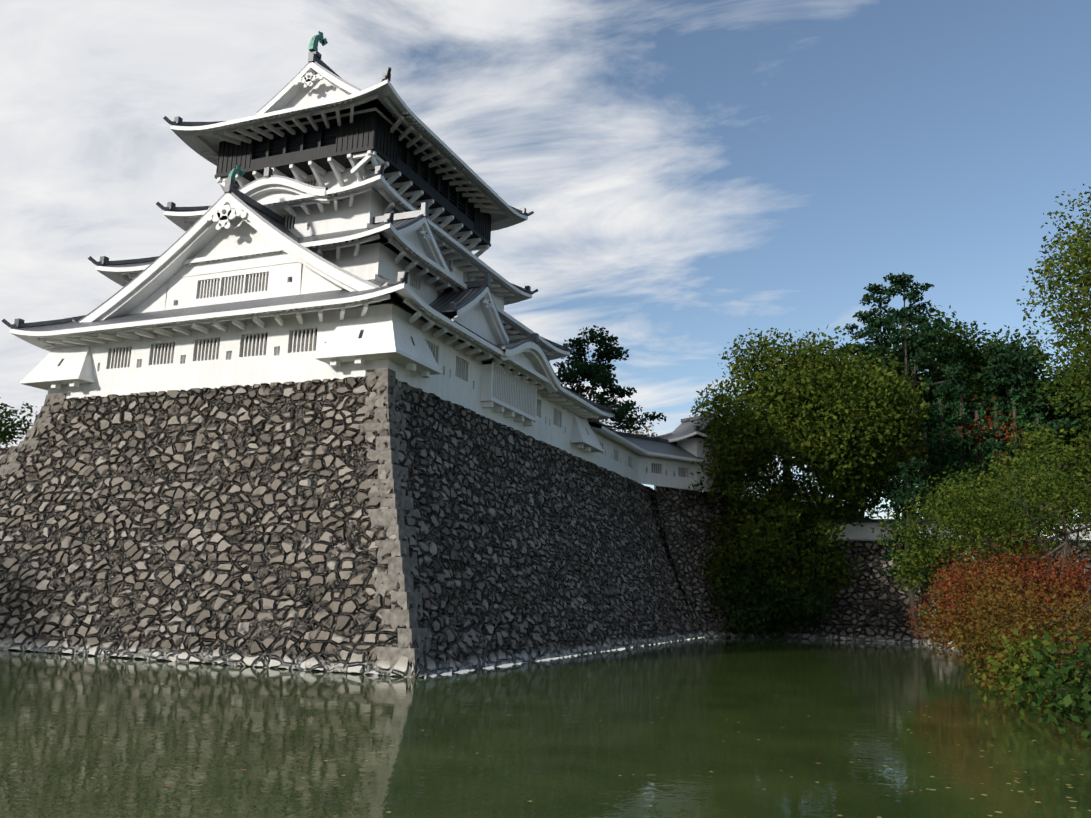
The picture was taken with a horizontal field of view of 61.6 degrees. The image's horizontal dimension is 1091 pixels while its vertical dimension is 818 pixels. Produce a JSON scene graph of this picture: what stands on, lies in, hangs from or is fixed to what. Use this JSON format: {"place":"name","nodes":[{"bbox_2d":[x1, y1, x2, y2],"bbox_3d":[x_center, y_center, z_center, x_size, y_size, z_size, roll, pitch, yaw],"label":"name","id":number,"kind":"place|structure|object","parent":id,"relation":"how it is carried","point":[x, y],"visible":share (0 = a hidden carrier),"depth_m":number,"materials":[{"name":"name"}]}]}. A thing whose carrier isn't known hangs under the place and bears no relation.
{"place":"outdoors","nodes":[
{"label":"outdoors","id":0,"kind":"place"},
{"bbox_2d":[0,446,17,467],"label":"stone wall","id":1,"kind":"structure","parent":0,"point":[5,453],"depth_m":66.98,"materials":[{"name":"stone"}]},
{"bbox_2d":[0,397,37,447],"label":"tree","id":2,"kind":"object","parent":1,"relation":"on","point":[6,433],"visible":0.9,"depth_m":83.98,"materials":[{"name":"green plant"}]},
{"bbox_2d":[0,637,1090,817],"bbox_3d":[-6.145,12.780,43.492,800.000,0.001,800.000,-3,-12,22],"label":"moat water","id":3,"kind":"structure","parent":0,"point":[88,736],"depth_m":26.01,"materials":[{"name":"green liquid"}]},
{"bbox_2d":[0,374,710,677],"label":"keep stone base","id":4,"kind":"object","parent":3,"relation":"on","point":[228,525],"visible":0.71,"depth_m":56.93,"materials":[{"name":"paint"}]},
{"bbox_2d":[0,368,430,676],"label":"corner stones","id":5,"kind":"object","parent":4,"relation":"attached to","point":[402,595],"visible":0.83,"depth_m":50.83,"materials":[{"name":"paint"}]},
{"bbox_2d":[2,31,618,460],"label":"keep","id":6,"kind":"structure","parent":4,"relation":"on","point":[340,229],"depth_m":66.85,"materials":[{"name":"paint"}]},
{"bbox_2d":[553,325,667,433],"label":"pine tree","id":7,"kind":"object","parent":4,"relation":"on","point":[597,373],"visible":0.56,"depth_m":98.35,"materials":[{"name":"green plant"}]},
{"bbox_2d":[587,421,652,481],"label":"wall","id":8,"kind":"structure","parent":4,"relation":"on","point":[619,455],"depth_m":98.05,"materials":[{"name":"paint"}]},
{"bbox_2d":[605,412,658,436],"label":"tree","id":9,"kind":"object","parent":4,"relation":"on","point":[646,429],"depth_m":117.75,"materials":[{"name":"green plant"}]},
{"bbox_2d":[617,413,747,492],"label":"turret","id":10,"kind":"object","parent":4,"relation":"on","point":[677,451],"visible":0.6,"depth_m":110.17,"materials":[{"name":"paint"}]},
{"bbox_2d":[166,681,1090,817],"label":"floating leaves","id":11,"kind":"object","parent":3,"relation":"on","point":[850,762],"visible":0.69,"depth_m":21.19,"materials":[{"name":"plant"}]},
{"bbox_2d":[655,486,1090,644],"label":"stone wall","id":12,"kind":"structure","parent":3,"relation":"on","point":[871,604],"depth_m":105.25,"materials":[{"name":"stone"}]},
{"bbox_2d":[702,493,836,638],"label":"bush","id":13,"kind":"object","parent":12,"relation":"on","point":[804,608],"visible":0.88,"depth_m":100.11,"materials":[{"name":"green plant"}]},
{"bbox_2d":[698,474,861,625],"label":"camphor tree","id":14,"kind":"object","parent":12,"relation":"on","point":[823,569],"visible":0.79,"depth_m":103.80,"materials":[{"name":"green plant"}]},
{"bbox_2d":[686,324,931,531],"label":"camphor tree","id":15,"kind":"object","parent":12,"relation":"on","point":[840,427],"visible":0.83,"depth_m":105.89,"materials":[{"name":"green plant"}]},
{"bbox_2d":[796,420,916,516],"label":"tree","id":16,"kind":"object","parent":12,"relation":"on","point":[873,487],"visible":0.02,"depth_m":116.74,"materials":[{"name":"green plant"}]},
{"bbox_2d":[784,340,935,514],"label":"dark broad tree","id":17,"kind":"object","parent":12,"relation":"on","point":[872,357],"depth_m":127.29,"materials":[{"name":"green plant"}]},
{"bbox_2d":[883,419,927,518],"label":"maple tree","id":18,"kind":"object","parent":12,"relation":"on","point":[926,445],"visible":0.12,"depth_m":114.16,"materials":[{"name":"green plant"}]},
{"bbox_2d":[798,272,1025,514],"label":"tall pine tree","id":19,"kind":"object","parent":12,"relation":"on","point":[904,315],"visible":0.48,"depth_m":122.47,"materials":[{"name":"green plant"}]},
{"bbox_2d":[878,457,952,627],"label":"pine tree","id":20,"kind":"object","parent":12,"relation":"on","point":[906,482],"visible":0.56,"depth_m":102.46,"materials":[{"name":"green plant"}]},
{"bbox_2d":[909,399,943,518],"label":"cypress tree","id":21,"kind":"object","parent":12,"relation":"on","point":[928,467],"visible":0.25,"depth_m":118.59,"materials":[{"name":"green plant"}]},
{"bbox_2d":[792,518,1090,540],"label":"plastered wall","id":22,"kind":"structure","parent":12,"relation":"on","point":[849,531],"depth_m":108.82,"materials":[{"name":"paint"}]},
{"bbox_2d":[928,392,959,510],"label":"cypress tree","id":23,"kind":"object","parent":12,"relation":"on","point":[942,459],"visible":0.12,"depth_m":118.86,"materials":[{"name":"green plant"}]},
{"bbox_2d":[945,390,981,508],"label":"cypress tree","id":24,"kind":"object","parent":12,"relation":"on","point":[959,458],"visible":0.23,"depth_m":118.80,"materials":[{"name":"green plant"}]},
{"bbox_2d":[867,305,1065,459],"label":"tree","id":25,"kind":"object","parent":12,"relation":"on","point":[970,357],"visible":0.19,"depth_m":135.01,"materials":[{"name":"green plant"}]},
{"bbox_2d":[904,365,1059,485],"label":"tree","id":26,"kind":"object","parent":12,"relation":"on","point":[972,388],"visible":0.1,"depth_m":126.76,"materials":[{"name":"green plant"}]},
{"bbox_2d":[932,395,1031,487],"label":"maple tree","id":27,"kind":"object","parent":12,"relation":"on","point":[995,424],"visible":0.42,"depth_m":117.82,"materials":[{"name":"red plant"}]},
{"bbox_2d":[967,405,999,488],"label":"cypress tree","id":28,"kind":"object","parent":12,"relation":"on","point":[983,455],"visible":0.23,"depth_m":118.47,"materials":[{"name":"green plant"}]},
{"bbox_2d":[985,399,1023,513],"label":"cypress tree","id":29,"kind":"object","parent":12,"relation":"on","point":[995,406],"visible":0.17,"depth_m":118.55,"materials":[{"name":"green plant"}]},
{"bbox_2d":[932,343,1090,486],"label":"tall pine tree","id":30,"kind":"object","parent":12,"relation":"on","point":[1001,378],"visible":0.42,"depth_m":125.33,"materials":[{"name":"green plant"}]},
{"bbox_2d":[1004,394,1034,512],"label":"cypress tree","id":31,"kind":"object","parent":12,"relation":"on","point":[1014,411],"visible":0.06,"depth_m":118.77,"materials":[{"name":"green plant"}]},
{"bbox_2d":[973,364,1090,517],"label":"tree","id":32,"kind":"object","parent":12,"relation":"on","point":[1059,413],"visible":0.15,"depth_m":123.96,"materials":[{"name":"green plant"}]},
{"bbox_2d":[986,419,1090,515],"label":"tree","id":33,"kind":"object","parent":12,"relation":"on","point":[1028,437],"visible":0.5,"depth_m":104.43,"materials":[{"name":"green plant"}]},
{"bbox_2d":[1026,411,1060,515],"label":"cypress tree","id":34,"kind":"object","parent":12,"relation":"on","point":[1037,420],"visible":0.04,"depth_m":118.36,"materials":[{"name":"green plant"}]},
{"bbox_2d":[1009,324,1090,453],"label":"tree","id":35,"kind":"object","parent":12,"relation":"on","point":[1058,387],"visible":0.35,"depth_m":123.63,"materials":[{"name":"green plant"}]},
{"bbox_2d":[0,0,1090,518],"label":"sky","id":36,"kind":"structure","parent":0,"point":[693,175],"materials":[{"name":"blue"}]},
{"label":"moat banks","id":37,"kind":"structure","parent":0,"visible":0},
{"bbox_2d":[871,483,1057,622],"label":"bush","id":38,"kind":"object","parent":37,"relation":"on","point":[921,551],"visible":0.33,"depth_m":86.06,"materials":[{"name":"green plant"}]},
{"bbox_2d":[916,562,1040,655],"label":"bush","id":39,"kind":"object","parent":37,"relation":"on","point":[927,609],"visible":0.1,"depth_m":75.73,"materials":[{"name":"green plant"}]},
{"bbox_2d":[905,532,1090,651],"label":"bush","id":40,"kind":"object","parent":37,"relation":"on","point":[1063,572],"visible":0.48,"depth_m":56.99,"materials":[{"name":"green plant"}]},
{"bbox_2d":[959,620,1041,662],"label":"bush","id":41,"kind":"object","parent":37,"relation":"on","point":[979,641],"depth_m":67.05,"materials":[{"name":"green plant"}]},
{"bbox_2d":[911,562,1090,704],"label":"bush","id":42,"kind":"object","parent":37,"relation":"on","point":[1082,612],"visible":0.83,"depth_m":43.60,"materials":[{"name":"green plant"}]},
{"bbox_2d":[915,544,1088,635],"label":"bush","id":43,"kind":"object","parent":37,"relation":"on","point":[1033,549],"visible":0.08,"depth_m":67.30,"materials":[{"name":"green plant"}]},
{"bbox_2d":[917,443,1090,611],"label":"yellow-green tree","id":44,"kind":"object","parent":37,"relation":"on","point":[1062,508],"visible":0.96,"depth_m":60.41,"materials":[{"name":"green plant"}]},
{"bbox_2d":[939,460,1073,585],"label":"bush","id":45,"kind":"object","parent":37,"relation":"on","point":[961,479],"visible":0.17,"depth_m":92.32,"materials":[{"name":"green plant"}]},
{"bbox_2d":[963,617,1082,679],"bbox_3d":[27.160,13.488,51.300,6.309,3.856,5.576,3,-12,-9],"label":"bush","id":46,"kind":"object","parent":37,"relation":"on","point":[973,668],"visible":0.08,"depth_m":51.55,"materials":[{"name":"green plant"}]},
{"bbox_2d":[972,625,1090,715],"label":"bush","id":47,"kind":"object","parent":37,"relation":"on","point":[1015,675],"visible":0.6,"depth_m":36.61,"materials":[{"name":"green plant"}]},
{"bbox_2d":[976,621,1090,697],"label":"bush","id":48,"kind":"object","parent":37,"relation":"on","point":[998,672],"visible":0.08,"depth_m":42.83,"materials":[{"name":"green plant"}]},
{"bbox_2d":[1006,631,1090,745],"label":"bush","id":49,"kind":"object","parent":37,"relation":"on","point":[1067,703],"visible":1,"depth_m":27.39,"materials":[{"name":"green plant"}]},
{"bbox_2d":[1016,184,1090,432],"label":"tall tree","id":50,"kind":"object","parent":37,"relation":"on","point":[1084,262],"visible":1,"depth_m":39.16,"materials":[{"name":"green plant"}]}
]}

